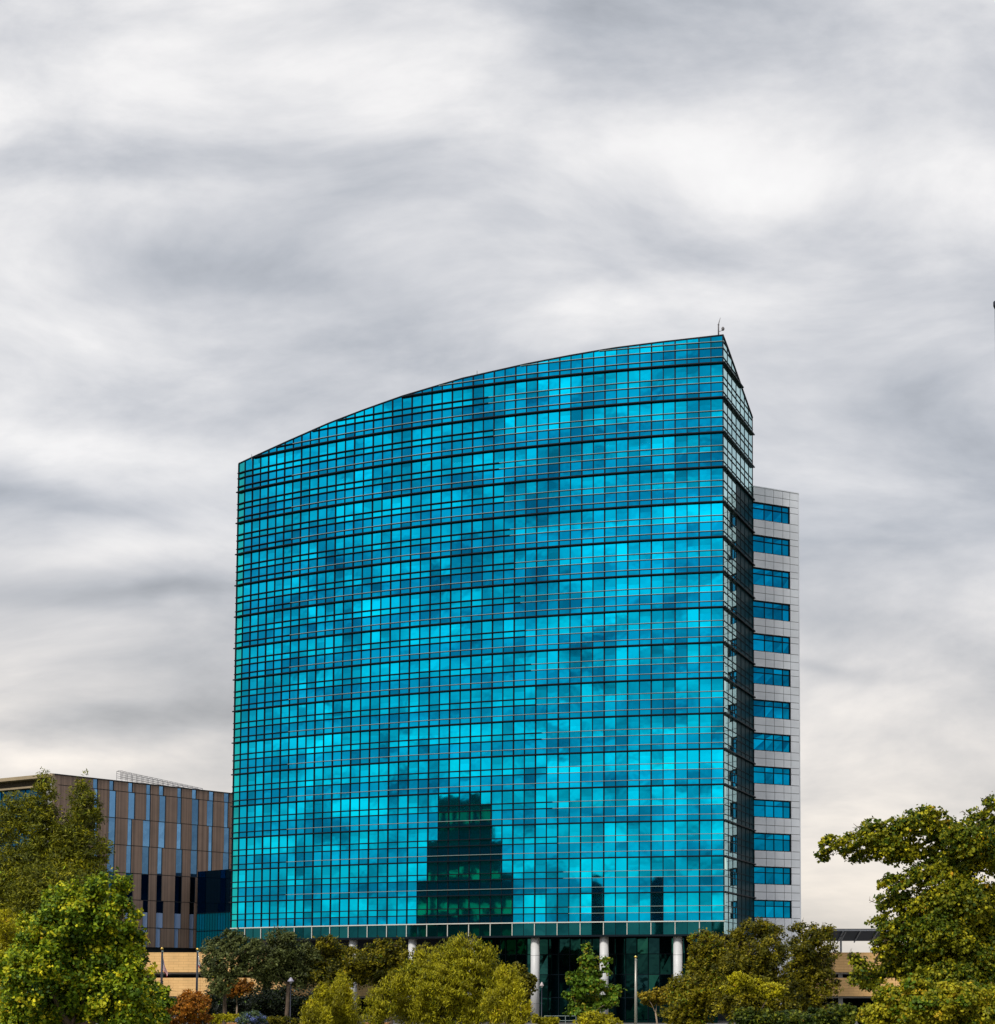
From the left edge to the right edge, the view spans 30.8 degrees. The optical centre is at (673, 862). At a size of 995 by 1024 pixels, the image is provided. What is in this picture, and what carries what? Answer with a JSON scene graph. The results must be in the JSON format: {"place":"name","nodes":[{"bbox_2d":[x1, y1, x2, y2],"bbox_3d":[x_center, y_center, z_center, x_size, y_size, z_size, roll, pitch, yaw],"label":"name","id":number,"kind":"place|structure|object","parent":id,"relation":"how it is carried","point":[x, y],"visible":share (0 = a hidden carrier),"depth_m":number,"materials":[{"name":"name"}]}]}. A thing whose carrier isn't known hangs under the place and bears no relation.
{"place":"outdoors","nodes":[
{"label":"outdoors","id":0,"kind":"place"},
{"bbox_2d":[105,951,148,982],"bbox_3d":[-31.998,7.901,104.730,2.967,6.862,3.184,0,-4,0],"label":"dark leaved tree","id":1,"kind":"object","parent":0,"point":[146,958],"visible":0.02,"depth_m":104.77,"materials":[{"name":"green plant"}]},
{"bbox_2d":[0,771,266,993],"bbox_3d":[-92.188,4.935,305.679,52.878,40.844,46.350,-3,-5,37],"label":"brown office building","id":2,"kind":"structure","parent":0,"point":[171,846],"depth_m":302.56,"materials":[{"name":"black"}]},
{"bbox_2d":[93,779,97,788],"bbox_3d":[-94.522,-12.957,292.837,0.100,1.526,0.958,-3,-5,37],"label":"window","id":3,"kind":"structure","parent":2,"relation":"in","point":[95,781],"depth_m":292.92,"materials":[{"name":"blue glass"}]},
{"bbox_2d":[107,844,114,871],"bbox_3d":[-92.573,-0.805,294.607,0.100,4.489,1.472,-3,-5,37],"label":"window","id":4,"kind":"structure","parent":2,"relation":"in","point":[112,857],"depth_m":294.85,"materials":[{"name":"blue glass"}]},
{"bbox_2d":[109,781,113,789],"bbox_3d":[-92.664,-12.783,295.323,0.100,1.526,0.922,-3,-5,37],"label":"window","id":5,"kind":"structure","parent":2,"relation":"in","point":[111,783],"depth_m":295.36,"materials":[{"name":"blue glass"}]},
{"bbox_2d":[108,818,115,843],"bbox_3d":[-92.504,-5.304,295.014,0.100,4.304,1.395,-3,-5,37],"label":"window","id":6,"kind":"structure","parent":2,"relation":"in","point":[112,821],"depth_m":295.14,"materials":[{"name":"blue glass"}]},
{"bbox_2d":[109,791,115,816],"bbox_3d":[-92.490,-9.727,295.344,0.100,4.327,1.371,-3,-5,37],"label":"window","id":7,"kind":"structure","parent":2,"relation":"in","point":[112,794],"depth_m":295.43,"materials":[{"name":"blue glass"}]},
{"bbox_2d":[126,846,131,872],"bbox_3d":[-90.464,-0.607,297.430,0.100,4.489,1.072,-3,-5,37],"label":"window","id":8,"kind":"structure","parent":2,"relation":"in","point":[128,848],"depth_m":297.53,"materials":[{"name":"blue glass"}]},
{"bbox_2d":[125,873,132,898],"bbox_3d":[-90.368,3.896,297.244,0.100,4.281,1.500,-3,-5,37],"label":"window","id":9,"kind":"structure","parent":2,"relation":"in","point":[131,893],"depth_m":297.53,"materials":[{"name":"black glass"}]},
{"bbox_2d":[127,819,131,844],"bbox_3d":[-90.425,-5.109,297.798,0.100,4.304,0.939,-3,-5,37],"label":"window","id":10,"kind":"structure","parent":2,"relation":"in","point":[129,831],"depth_m":297.89,"materials":[{"name":"blue glass"}]},
{"bbox_2d":[128,783,132,791],"bbox_3d":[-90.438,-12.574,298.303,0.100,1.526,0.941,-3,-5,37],"label":"window","id":11,"kind":"structure","parent":2,"relation":"in","point":[130,785],"depth_m":298.40,"materials":[{"name":"blue glass"}]},
{"bbox_2d":[128,793,134,818],"bbox_3d":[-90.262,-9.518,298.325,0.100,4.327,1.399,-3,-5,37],"label":"window","id":12,"kind":"structure","parent":2,"relation":"in","point":[131,796],"depth_m":298.40,"materials":[{"name":"blue glass"}]},
{"bbox_2d":[141,874,148,899],"bbox_3d":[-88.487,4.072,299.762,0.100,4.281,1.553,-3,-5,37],"label":"window","id":13,"kind":"structure","parent":2,"relation":"in","point":[144,878],"depth_m":299.86,"materials":[{"name":"black glass"}]},
{"bbox_2d":[142,901,147,926],"bbox_3d":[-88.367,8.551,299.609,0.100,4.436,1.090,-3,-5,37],"label":"window","id":14,"kind":"structure","parent":2,"relation":"in","point":[145,903],"depth_m":299.72,"materials":[{"name":"blue glass"}]},
{"bbox_2d":[142,847,148,873],"bbox_3d":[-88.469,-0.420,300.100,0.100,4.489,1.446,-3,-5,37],"label":"window","id":15,"kind":"structure","parent":2,"relation":"in","point":[145,850],"depth_m":300.16,"materials":[{"name":"blue glass"}]},
{"bbox_2d":[143,821,150,846],"bbox_3d":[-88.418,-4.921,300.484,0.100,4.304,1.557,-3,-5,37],"label":"window","id":16,"kind":"structure","parent":2,"relation":"in","point":[146,824],"depth_m":300.60,"materials":[{"name":"blue glass"}]},
{"bbox_2d":[146,785,150,793],"bbox_3d":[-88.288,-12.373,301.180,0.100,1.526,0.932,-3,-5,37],"label":"window","id":17,"kind":"structure","parent":2,"relation":"in","point":[148,787],"depth_m":301.26,"materials":[{"name":"blue glass"}]},
{"bbox_2d":[146,794,150,819],"bbox_3d":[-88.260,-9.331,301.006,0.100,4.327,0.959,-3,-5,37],"label":"window","id":18,"kind":"structure","parent":2,"relation":"in","point":[148,797],"depth_m":301.11,"materials":[{"name":"blue glass"}]},
{"bbox_2d":[155,928,160,946],"bbox_3d":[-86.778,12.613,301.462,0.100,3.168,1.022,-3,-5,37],"label":"window","id":19,"kind":"structure","parent":2,"relation":"in","point":[158,931],"depth_m":301.55,"materials":[{"name":"blue glass"}]},
{"bbox_2d":[156,875,161,900],"bbox_3d":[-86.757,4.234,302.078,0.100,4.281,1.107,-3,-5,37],"label":"window","id":20,"kind":"structure","parent":2,"relation":"in","point":[159,878],"depth_m":302.14,"materials":[{"name":"black glass"}]},
{"bbox_2d":[157,848,162,874],"bbox_3d":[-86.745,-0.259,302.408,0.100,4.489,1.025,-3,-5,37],"label":"window","id":21,"kind":"structure","parent":2,"relation":"in","point":[160,850],"depth_m":302.51,"materials":[{"name":"blue glass"}]},
{"bbox_2d":[156,901,163,927],"bbox_3d":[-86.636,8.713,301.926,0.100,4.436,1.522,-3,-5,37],"label":"window","id":22,"kind":"structure","parent":2,"relation":"in","point":[159,905],"depth_m":301.99,"materials":[{"name":"blue glass"}]},
{"bbox_2d":[159,786,163,794],"bbox_3d":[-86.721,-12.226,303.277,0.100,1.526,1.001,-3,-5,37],"label":"window","id":23,"kind":"structure","parent":2,"relation":"in","point":[161,788],"depth_m":303.40,"materials":[{"name":"blue glass"}]},
{"bbox_2d":[158,822,165,847],"bbox_3d":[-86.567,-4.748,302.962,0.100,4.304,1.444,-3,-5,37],"label":"window","id":24,"kind":"structure","parent":2,"relation":"in","point":[161,829],"depth_m":303.03,"materials":[{"name":"blue glass"}]},
{"bbox_2d":[159,796,165,821],"bbox_3d":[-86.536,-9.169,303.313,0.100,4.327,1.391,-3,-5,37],"label":"window","id":25,"kind":"structure","parent":2,"relation":"in","point":[162,799],"depth_m":303.40,"materials":[{"name":"blue glass"}]},
{"bbox_2d":[174,929,178,947],"bbox_3d":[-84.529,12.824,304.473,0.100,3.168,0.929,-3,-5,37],"label":"window","id":26,"kind":"structure","parent":2,"relation":"in","point":[176,931],"depth_m":304.59,"materials":[{"name":"blue glass"}]},
{"bbox_2d":[174,902,181,927],"bbox_3d":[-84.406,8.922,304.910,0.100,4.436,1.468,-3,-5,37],"label":"window","id":27,"kind":"structure","parent":2,"relation":"in","point":[177,907],"depth_m":304.96,"materials":[{"name":"blue glass"}]},
{"bbox_2d":[175,876,181,901],"bbox_3d":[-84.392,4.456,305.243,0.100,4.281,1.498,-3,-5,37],"label":"window","id":28,"kind":"structure","parent":2,"relation":"in","point":[178,880],"depth_m":305.33,"materials":[{"name":"black glass"}]},
{"bbox_2d":[176,824,181,848],"bbox_3d":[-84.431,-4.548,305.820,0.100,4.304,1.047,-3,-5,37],"label":"window","id":29,"kind":"structure","parent":2,"relation":"in","point":[179,826],"depth_m":305.93,"materials":[{"name":"blue glass"}]},
{"bbox_2d":[177,788,181,796],"bbox_3d":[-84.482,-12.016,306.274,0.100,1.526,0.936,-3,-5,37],"label":"window","id":30,"kind":"structure","parent":2,"relation":"in","point":[179,790],"depth_m":306.38,"materials":[{"name":"blue glass"}]},
{"bbox_2d":[177,798,181,822],"bbox_3d":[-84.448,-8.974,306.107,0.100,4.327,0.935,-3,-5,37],"label":"window","id":31,"kind":"structure","parent":2,"relation":"in","point":[179,801],"depth_m":306.23,"materials":[{"name":"blue glass"}]},
{"bbox_2d":[176,849,182,875],"bbox_3d":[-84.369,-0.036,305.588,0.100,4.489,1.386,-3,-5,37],"label":"window","id":32,"kind":"structure","parent":2,"relation":"in","point":[179,853],"depth_m":305.70,"materials":[{"name":"blue glass"}]},
{"bbox_2d":[189,903,193,928],"bbox_3d":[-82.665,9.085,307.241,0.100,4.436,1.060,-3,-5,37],"label":"window","id":33,"kind":"structure","parent":2,"relation":"in","point":[191,905],"depth_m":307.27,"materials":[{"name":"blue glass"}]},
{"bbox_2d":[189,929,193,947],"bbox_3d":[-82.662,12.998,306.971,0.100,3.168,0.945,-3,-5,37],"label":"window","id":34,"kind":"structure","parent":2,"relation":"in","point":[191,932],"depth_m":307.05,"materials":[{"name":"blue glass"}]},
{"bbox_2d":[190,877,195,901],"bbox_3d":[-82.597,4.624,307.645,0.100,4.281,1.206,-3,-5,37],"label":"window","id":35,"kind":"structure","parent":2,"relation":"in","point":[192,880],"depth_m":307.76,"materials":[{"name":"black glass"}]},
{"bbox_2d":[190,851,197,876],"bbox_3d":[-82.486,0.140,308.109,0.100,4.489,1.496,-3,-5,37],"label":"window","id":36,"kind":"structure","parent":2,"relation":"in","point":[194,854],"depth_m":308.18,"materials":[{"name":"blue glass"}]},
{"bbox_2d":[192,790,196,798],"bbox_3d":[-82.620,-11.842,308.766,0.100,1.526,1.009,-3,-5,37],"label":"window","id":37,"kind":"structure","parent":2,"relation":"in","point":[194,792],"depth_m":308.85,"materials":[{"name":"blue glass"}]},
{"bbox_2d":[191,825,197,849],"bbox_3d":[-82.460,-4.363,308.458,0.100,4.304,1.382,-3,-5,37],"label":"window","id":38,"kind":"structure","parent":2,"relation":"in","point":[194,843],"depth_m":308.55,"materials":[{"name":"blue glass"}]},
{"bbox_2d":[192,799,198,824],"bbox_3d":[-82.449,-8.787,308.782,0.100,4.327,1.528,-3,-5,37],"label":"window","id":39,"kind":"structure","parent":2,"relation":"in","point":[195,803],"depth_m":308.93,"materials":[{"name":"blue glass"}]},
{"bbox_2d":[208,852,211,870],"bbox_3d":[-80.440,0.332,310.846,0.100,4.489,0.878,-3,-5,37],"label":"window","id":40,"kind":"structure","parent":2,"relation":"in","point":[209,853],"depth_m":310.97,"materials":[{"name":"blue glass"}]},
{"bbox_2d":[207,801,213,825],"bbox_3d":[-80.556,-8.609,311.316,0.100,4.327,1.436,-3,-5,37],"label":"window","id":41,"kind":"structure","parent":2,"relation":"in","point":[210,804],"depth_m":311.43,"materials":[{"name":"blue glass"}]},
{"bbox_2d":[208,827,212,850],"bbox_3d":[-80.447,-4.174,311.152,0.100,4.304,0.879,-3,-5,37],"label":"window","id":42,"kind":"structure","parent":2,"relation":"in","point":[210,828],"depth_m":311.28,"materials":[{"name":"blue glass"}]},
{"bbox_2d":[209,792,213,800],"bbox_3d":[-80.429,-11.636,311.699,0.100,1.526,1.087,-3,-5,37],"label":"window","id":43,"kind":"structure","parent":2,"relation":"in","point":[211,794],"depth_m":311.81,"materials":[{"name":"blue glass"}]},
{"bbox_2d":[223,853,228,869],"bbox_3d":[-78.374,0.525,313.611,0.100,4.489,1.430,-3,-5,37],"label":"window","id":44,"kind":"structure","parent":2,"relation":"in","point":[225,855],"depth_m":313.72,"materials":[{"name":"blue glass"}]},
{"bbox_2d":[224,793,228,801],"bbox_3d":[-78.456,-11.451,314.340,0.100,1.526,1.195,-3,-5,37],"label":"window","id":45,"kind":"structure","parent":2,"relation":"in","point":[226,796],"depth_m":314.41,"materials":[{"name":"blue glass"}]},
{"bbox_2d":[224,803,228,826],"bbox_3d":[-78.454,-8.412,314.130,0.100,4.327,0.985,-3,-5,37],"label":"window","id":46,"kind":"structure","parent":2,"relation":"in","point":[226,805],"depth_m":314.18,"materials":[{"name":"blue glass"}]},
{"bbox_2d":[224,828,229,852],"bbox_3d":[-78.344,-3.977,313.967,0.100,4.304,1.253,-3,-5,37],"label":"window","id":47,"kind":"structure","parent":2,"relation":"in","point":[226,830],"depth_m":314.10,"materials":[{"name":"blue glass"}]},
{"bbox_2d":[86,1019,857,1023],"bbox_3d":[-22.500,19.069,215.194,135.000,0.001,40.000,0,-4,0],"label":"plaza pavement","id":48,"kind":"structure","parent":0,"point":[722,1022],"depth_m":203.59,"materials":[{"name":"grey concrete"}]},
{"bbox_2d":[160,947,163,986],"bbox_3d":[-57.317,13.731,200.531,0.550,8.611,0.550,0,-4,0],"label":"flagpole","id":49,"kind":"object","parent":48,"relation":"on","point":[162,948],"visible":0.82,"depth_m":200.61,"materials":[{"name":"black metal"}]},
{"bbox_2d":[163,959,167,974],"bbox_3d":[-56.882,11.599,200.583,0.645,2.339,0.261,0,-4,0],"label":"striped flag","id":50,"kind":"object","parent":49,"relation":"hanging from","point":[165,971],"visible":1,"depth_m":200.57,"materials":[{"name":"red fabric"}]},
{"bbox_2d":[196,948,198,1016],"bbox_3d":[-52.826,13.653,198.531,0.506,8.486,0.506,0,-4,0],"label":"flagpole","id":51,"kind":"object","parent":48,"relation":"on","point":[197,949],"visible":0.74,"depth_m":198.56,"materials":[{"name":"black"}]},
{"bbox_2d":[82,952,901,1017],"bbox_3d":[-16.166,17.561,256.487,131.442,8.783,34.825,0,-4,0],"label":"parking garage","id":52,"kind":"structure","parent":0,"point":[180,977],"depth_m":239.64,"materials":[{"name":"concrete"}]},
{"bbox_2d":[821,929,888,951],"bbox_3d":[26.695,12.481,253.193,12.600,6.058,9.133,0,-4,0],"label":"solar carport","id":53,"kind":"object","parent":52,"relation":"on","point":[841,935],"visible":0.39,"depth_m":252.70,"materials":[{"name":"black"}]},
{"bbox_2d":[0,0,994,951],"label":"sky","id":54,"kind":"structure","parent":0,"point":[232,231],"materials":[{"name":"grey"}]},
{"bbox_2d":[229,320,800,1022],"bbox_3d":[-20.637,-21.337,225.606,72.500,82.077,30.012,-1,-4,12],"label":"glass office tower","id":55,"kind":"structure","parent":0,"point":[517,662],"depth_m":213.04,"materials":[{"name":"teal glass"}]},
{"bbox_2d":[753,502,788,523],"bbox_3d":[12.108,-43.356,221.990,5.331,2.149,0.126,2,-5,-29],"label":"annex window","id":56,"kind":"structure","parent":55,"relation":"in","point":[761,511],"depth_m":222.03,"materials":[{"name":"blue glass"}]},
{"bbox_2d":[753,535,788,556],"bbox_3d":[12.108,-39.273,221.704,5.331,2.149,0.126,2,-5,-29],"label":"annex window","id":57,"kind":"structure","parent":55,"relation":"in","point":[761,544],"depth_m":221.75,"materials":[{"name":"blue glass"}]},
{"bbox_2d":[753,567,789,588],"bbox_3d":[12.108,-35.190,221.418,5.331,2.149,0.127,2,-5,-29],"label":"annex window","id":58,"kind":"structure","parent":55,"relation":"in","point":[763,577],"depth_m":221.48,"materials":[{"name":"blue glass"}]},
{"bbox_2d":[753,600,789,621],"bbox_3d":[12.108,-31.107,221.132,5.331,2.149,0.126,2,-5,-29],"label":"annex window","id":59,"kind":"structure","parent":55,"relation":"in","point":[761,609],"depth_m":221.21,"materials":[{"name":"blue glass"}]},
{"bbox_2d":[753,633,789,653],"bbox_3d":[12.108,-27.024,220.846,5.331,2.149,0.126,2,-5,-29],"label":"annex window","id":60,"kind":"structure","parent":55,"relation":"in","point":[761,642],"depth_m":220.89,"materials":[{"name":"blue glass"}]},
{"bbox_2d":[753,666,789,686],"bbox_3d":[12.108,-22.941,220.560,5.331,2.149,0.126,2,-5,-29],"label":"annex window","id":61,"kind":"structure","parent":55,"relation":"in","point":[762,675],"depth_m":220.62,"materials":[{"name":"blue glass"}]},
{"bbox_2d":[754,699,789,719],"bbox_3d":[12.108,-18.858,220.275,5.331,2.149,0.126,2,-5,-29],"label":"annex window","id":62,"kind":"structure","parent":55,"relation":"in","point":[762,708],"depth_m":220.35,"materials":[{"name":"blue glass"}]},
{"bbox_2d":[754,733,789,752],"bbox_3d":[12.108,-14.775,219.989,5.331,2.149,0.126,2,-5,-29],"label":"annex window","id":63,"kind":"structure","parent":55,"relation":"in","point":[762,741],"depth_m":220.08,"materials":[{"name":"blue glass"}]},
{"bbox_2d":[754,766,789,785],"bbox_3d":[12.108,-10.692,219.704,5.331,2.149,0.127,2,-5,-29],"label":"annex window","id":64,"kind":"structure","parent":55,"relation":"in","point":[762,775],"depth_m":219.76,"materials":[{"name":"blue glass"}]},
{"bbox_2d":[754,799,790,818],"bbox_3d":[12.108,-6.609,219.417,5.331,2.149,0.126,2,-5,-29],"label":"annex window","id":65,"kind":"structure","parent":55,"relation":"in","point":[762,808],"depth_m":219.49,"materials":[{"name":"blue glass"}]},
{"bbox_2d":[754,833,790,851],"bbox_3d":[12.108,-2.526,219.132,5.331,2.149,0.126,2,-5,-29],"label":"annex window","id":66,"kind":"structure","parent":55,"relation":"in","point":[762,841],"depth_m":219.22,"materials":[{"name":"blue glass"}]},
{"bbox_2d":[754,866,790,884],"bbox_3d":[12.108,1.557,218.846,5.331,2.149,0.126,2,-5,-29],"label":"annex window","id":67,"kind":"structure","parent":55,"relation":"in","point":[762,875],"depth_m":218.90,"materials":[{"name":"blue glass"}]},
{"bbox_2d":[754,900,790,917],"bbox_3d":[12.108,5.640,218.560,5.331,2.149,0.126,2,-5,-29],"label":"annex window","id":68,"kind":"structure","parent":55,"relation":"in","point":[764,908],"depth_m":218.58,"materials":[{"name":"blue glass"}]},
{"label":"ground","id":69,"kind":"structure","parent":0,"visible":0},
{"bbox_2d":[0,904,27,1019],"bbox_3d":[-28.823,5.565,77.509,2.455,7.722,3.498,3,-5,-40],"label":"willow shrub","id":70,"kind":"object","parent":69,"relation":"on","point":[6,926],"visible":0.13,"depth_m":77.89,"materials":[{"name":"green plant"}]},
{"bbox_2d":[0,766,114,949],"bbox_3d":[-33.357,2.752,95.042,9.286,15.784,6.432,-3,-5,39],"label":"tall feathery tree","id":71,"kind":"object","parent":69,"relation":"on","point":[33,868],"visible":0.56,"depth_m":94.58,"materials":[{"name":"green plant"}]},
{"bbox_2d":[0,866,164,1023],"bbox_3d":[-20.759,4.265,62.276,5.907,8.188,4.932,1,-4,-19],"label":"leafy sycamore","id":72,"kind":"object","parent":69,"relation":"on","point":[55,975],"visible":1,"depth_m":61.39,"materials":[{"name":"green plant"}]},
{"bbox_2d":[138,977,177,1023],"bbox_3d":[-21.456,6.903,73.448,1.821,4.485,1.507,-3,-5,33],"label":"shrub","id":73,"kind":"object","parent":69,"relation":"on","point":[162,993],"visible":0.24,"depth_m":73.31,"materials":[{"name":"green plant"}]},
{"bbox_2d":[165,989,214,1023],"bbox_3d":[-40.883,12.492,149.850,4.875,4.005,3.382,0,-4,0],"label":"rusty shrub","id":74,"kind":"object","parent":69,"relation":"on","point":[184,1007],"visible":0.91,"depth_m":149.44,"materials":[{"name":"brown plant"}]},
{"bbox_2d":[210,1012,238,1023],"bbox_3d":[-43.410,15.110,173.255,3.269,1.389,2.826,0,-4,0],"label":"hedge","id":75,"kind":"object","parent":69,"relation":"on","point":[220,1018],"visible":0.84,"depth_m":172.31,"materials":[{"name":"yellow plant"}]},
{"bbox_2d":[197,927,279,1023],"bbox_3d":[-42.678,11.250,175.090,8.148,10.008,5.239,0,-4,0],"label":"grey green tree","id":76,"kind":"object","parent":69,"relation":"on","point":[245,954],"visible":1,"depth_m":174.90,"materials":[{"name":"green plant"}]},
{"bbox_2d":[226,978,256,1013],"bbox_3d":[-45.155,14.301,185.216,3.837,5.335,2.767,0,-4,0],"label":"rusty tree","id":77,"kind":"object","parent":69,"relation":"on","point":[241,987],"visible":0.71,"depth_m":184.60,"materials":[{"name":"orange plant"}]},
{"bbox_2d":[234,1010,268,1023],"bbox_3d":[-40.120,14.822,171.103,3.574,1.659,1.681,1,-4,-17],"label":"flowering shrub","id":78,"kind":"object","parent":69,"relation":"on","point":[254,1016],"visible":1,"depth_m":170.80,"materials":[{"name":"blue plant"}]},
{"bbox_2d":[194,980,355,1023],"bbox_3d":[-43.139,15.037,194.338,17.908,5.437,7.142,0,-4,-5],"label":"dark hedge","id":79,"kind":"object","parent":69,"relation":"on","point":[271,1002],"visible":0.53,"depth_m":193.26,"materials":[{"name":"green plant"}]},
{"bbox_2d":[266,1015,301,1023],"bbox_3d":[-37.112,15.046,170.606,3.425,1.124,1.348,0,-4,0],"label":"hedge","id":80,"kind":"object","parent":69,"relation":"on","point":[278,1019],"visible":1,"depth_m":170.47,"materials":[{"name":"green plant"}]},
{"bbox_2d":[251,925,325,1022],"bbox_3d":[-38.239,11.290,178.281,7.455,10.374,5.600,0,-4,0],"label":"grey green tree","id":81,"kind":"object","parent":69,"relation":"on","point":[291,957],"visible":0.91,"depth_m":177.49,"materials":[{"name":"green plant"}]},
{"bbox_2d":[288,977,293,1022],"bbox_3d":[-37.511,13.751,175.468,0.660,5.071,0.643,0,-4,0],"label":"post lamp","id":82,"kind":"object","parent":69,"relation":"on","point":[290,980],"visible":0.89,"depth_m":175.44,"materials":[{"name":"black metal"}]},
{"bbox_2d":[297,981,335,1023],"bbox_3d":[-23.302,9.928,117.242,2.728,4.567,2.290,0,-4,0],"label":"pale conical shrub","id":83,"kind":"object","parent":69,"relation":"on","point":[318,1011],"visible":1,"depth_m":117.04,"materials":[{"name":"green plant"}]},
{"bbox_2d":[305,934,373,997],"bbox_3d":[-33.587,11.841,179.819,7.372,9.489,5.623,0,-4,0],"label":"dark green tree","id":84,"kind":"object","parent":69,"relation":"on","point":[336,958],"visible":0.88,"depth_m":179.26,"materials":[{"name":"green plant"}]},
{"bbox_2d":[329,969,365,1023],"bbox_3d":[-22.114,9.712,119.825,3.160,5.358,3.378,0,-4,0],"label":"pale conical shrub","id":85,"kind":"object","parent":69,"relation":"on","point":[345,1012],"visible":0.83,"depth_m":119.15,"materials":[{"name":"green plant"}]},
{"bbox_2d":[360,936,430,1023],"bbox_3d":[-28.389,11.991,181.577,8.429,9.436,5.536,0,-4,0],"label":"dark green tree","id":86,"kind":"object","parent":69,"relation":"on","point":[381,961],"visible":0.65,"depth_m":180.85,"materials":[{"name":"green plant"}]},
{"bbox_2d":[360,931,501,1023],"bbox_3d":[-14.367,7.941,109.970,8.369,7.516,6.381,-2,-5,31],"label":"olive willow","id":87,"kind":"object","parent":69,"relation":"on","point":[451,978],"visible":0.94,"depth_m":108.77,"materials":[{"name":"green plant"}]},
{"bbox_2d":[478,961,534,1023],"bbox_3d":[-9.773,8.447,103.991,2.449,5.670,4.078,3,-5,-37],"label":"olive willow","id":88,"kind":"object","parent":69,"relation":"on","point":[501,1002],"visible":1,"depth_m":103.27,"materials":[{"name":"green plant"}]},
{"bbox_2d":[510,961,537,1015],"bbox_3d":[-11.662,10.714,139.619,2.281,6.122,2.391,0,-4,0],"label":"young maple","id":89,"kind":"object","parent":69,"relation":"on","point":[531,980],"visible":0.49,"depth_m":139.13,"materials":[{"name":"green plant"}]},
{"bbox_2d":[540,982,543,1017],"bbox_3d":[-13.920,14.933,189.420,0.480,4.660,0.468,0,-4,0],"label":"post lamp","id":90,"kind":"object","parent":69,"relation":"on","point":[541,985],"visible":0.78,"depth_m":189.41,"materials":[{"name":"black metal"}]},
{"bbox_2d":[531,1013,559,1023],"bbox_3d":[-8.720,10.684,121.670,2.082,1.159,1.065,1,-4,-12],"label":"yellow shrub","id":91,"kind":"object","parent":69,"relation":"on","point":[544,1020],"visible":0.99,"depth_m":121.45,"materials":[{"name":"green plant"}]},
{"bbox_2d":[561,940,627,1017],"bbox_3d":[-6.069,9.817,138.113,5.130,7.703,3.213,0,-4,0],"label":"young ash","id":92,"kind":"object","parent":69,"relation":"on","point":[585,977],"visible":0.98,"depth_m":137.55,"materials":[{"name":"green plant"}]},
{"bbox_2d":[572,1009,623,1023],"bbox_3d":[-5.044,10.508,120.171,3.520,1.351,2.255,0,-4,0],"label":"yellow shrub","id":93,"kind":"object","parent":69,"relation":"on","point":[588,1017],"visible":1,"depth_m":120.12,"materials":[{"name":"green plant"}]},
{"bbox_2d":[634,956,636,1023],"bbox_3d":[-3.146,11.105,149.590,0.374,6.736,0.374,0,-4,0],"label":"flagpole","id":94,"kind":"object","parent":69,"relation":"on","point":[635,1008],"visible":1,"depth_m":149.52,"materials":[{"name":"beige"}]},
{"bbox_2d":[634,986,671,1023],"bbox_3d":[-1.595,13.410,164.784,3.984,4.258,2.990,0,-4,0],"label":"umbrella tree","id":95,"kind":"object","parent":69,"relation":"on","point":[651,999],"visible":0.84,"depth_m":164.32,"materials":[{"name":"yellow plant"}]},
{"bbox_2d":[657,927,729,1023],"bbox_3d":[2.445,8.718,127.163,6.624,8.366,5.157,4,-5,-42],"label":"brown green tree","id":96,"kind":"object","parent":69,"relation":"on","point":[694,992],"visible":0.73,"depth_m":126.37,"materials":[{"name":"green plant"}]},
{"bbox_2d":[719,970,789,1007],"bbox_3d":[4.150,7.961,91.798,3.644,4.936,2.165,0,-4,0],"label":"golden shrub","id":97,"kind":"object","parent":69,"relation":"on","point":[746,983],"visible":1,"depth_m":91.32,"materials":[{"name":"yellow plant"}]},
{"bbox_2d":[710,916,804,1023],"bbox_3d":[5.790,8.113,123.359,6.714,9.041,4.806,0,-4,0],"label":"brown green tree","id":98,"kind":"object","parent":69,"relation":"on","point":[764,960],"visible":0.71,"depth_m":122.72,"materials":[{"name":"green plant"}]},
{"bbox_2d":[726,1002,866,1023],"bbox_3d":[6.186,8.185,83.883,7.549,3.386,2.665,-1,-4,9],"label":"leafy shrub","id":99,"kind":"object","parent":69,"relation":"on","point":[844,1013],"visible":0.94,"depth_m":84.11,"materials":[{"name":"green plant"}]},
{"bbox_2d":[779,918,843,1013],"bbox_3d":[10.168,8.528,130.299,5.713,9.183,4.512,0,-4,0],"label":"brown green tree","id":100,"kind":"object","parent":69,"relation":"on","point":[807,963],"visible":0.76,"depth_m":129.55,"materials":[{"name":"green plant"}]},
{"bbox_2d":[813,791,994,991],"bbox_3d":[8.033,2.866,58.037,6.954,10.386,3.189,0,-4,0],"label":"leafy sycamore","id":101,"kind":"object","parent":69,"relation":"on","point":[940,930],"visible":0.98,"depth_m":57.67,"materials":[{"name":"green plant"}]},
{"bbox_2d":[854,973,994,1023],"bbox_3d":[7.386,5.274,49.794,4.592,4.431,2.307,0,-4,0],"label":"leafy shrub","id":102,"kind":"object","parent":69,"relation":"on","point":[911,1000],"visible":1,"depth_m":49.64,"materials":[{"name":"green plant"}]}
]}

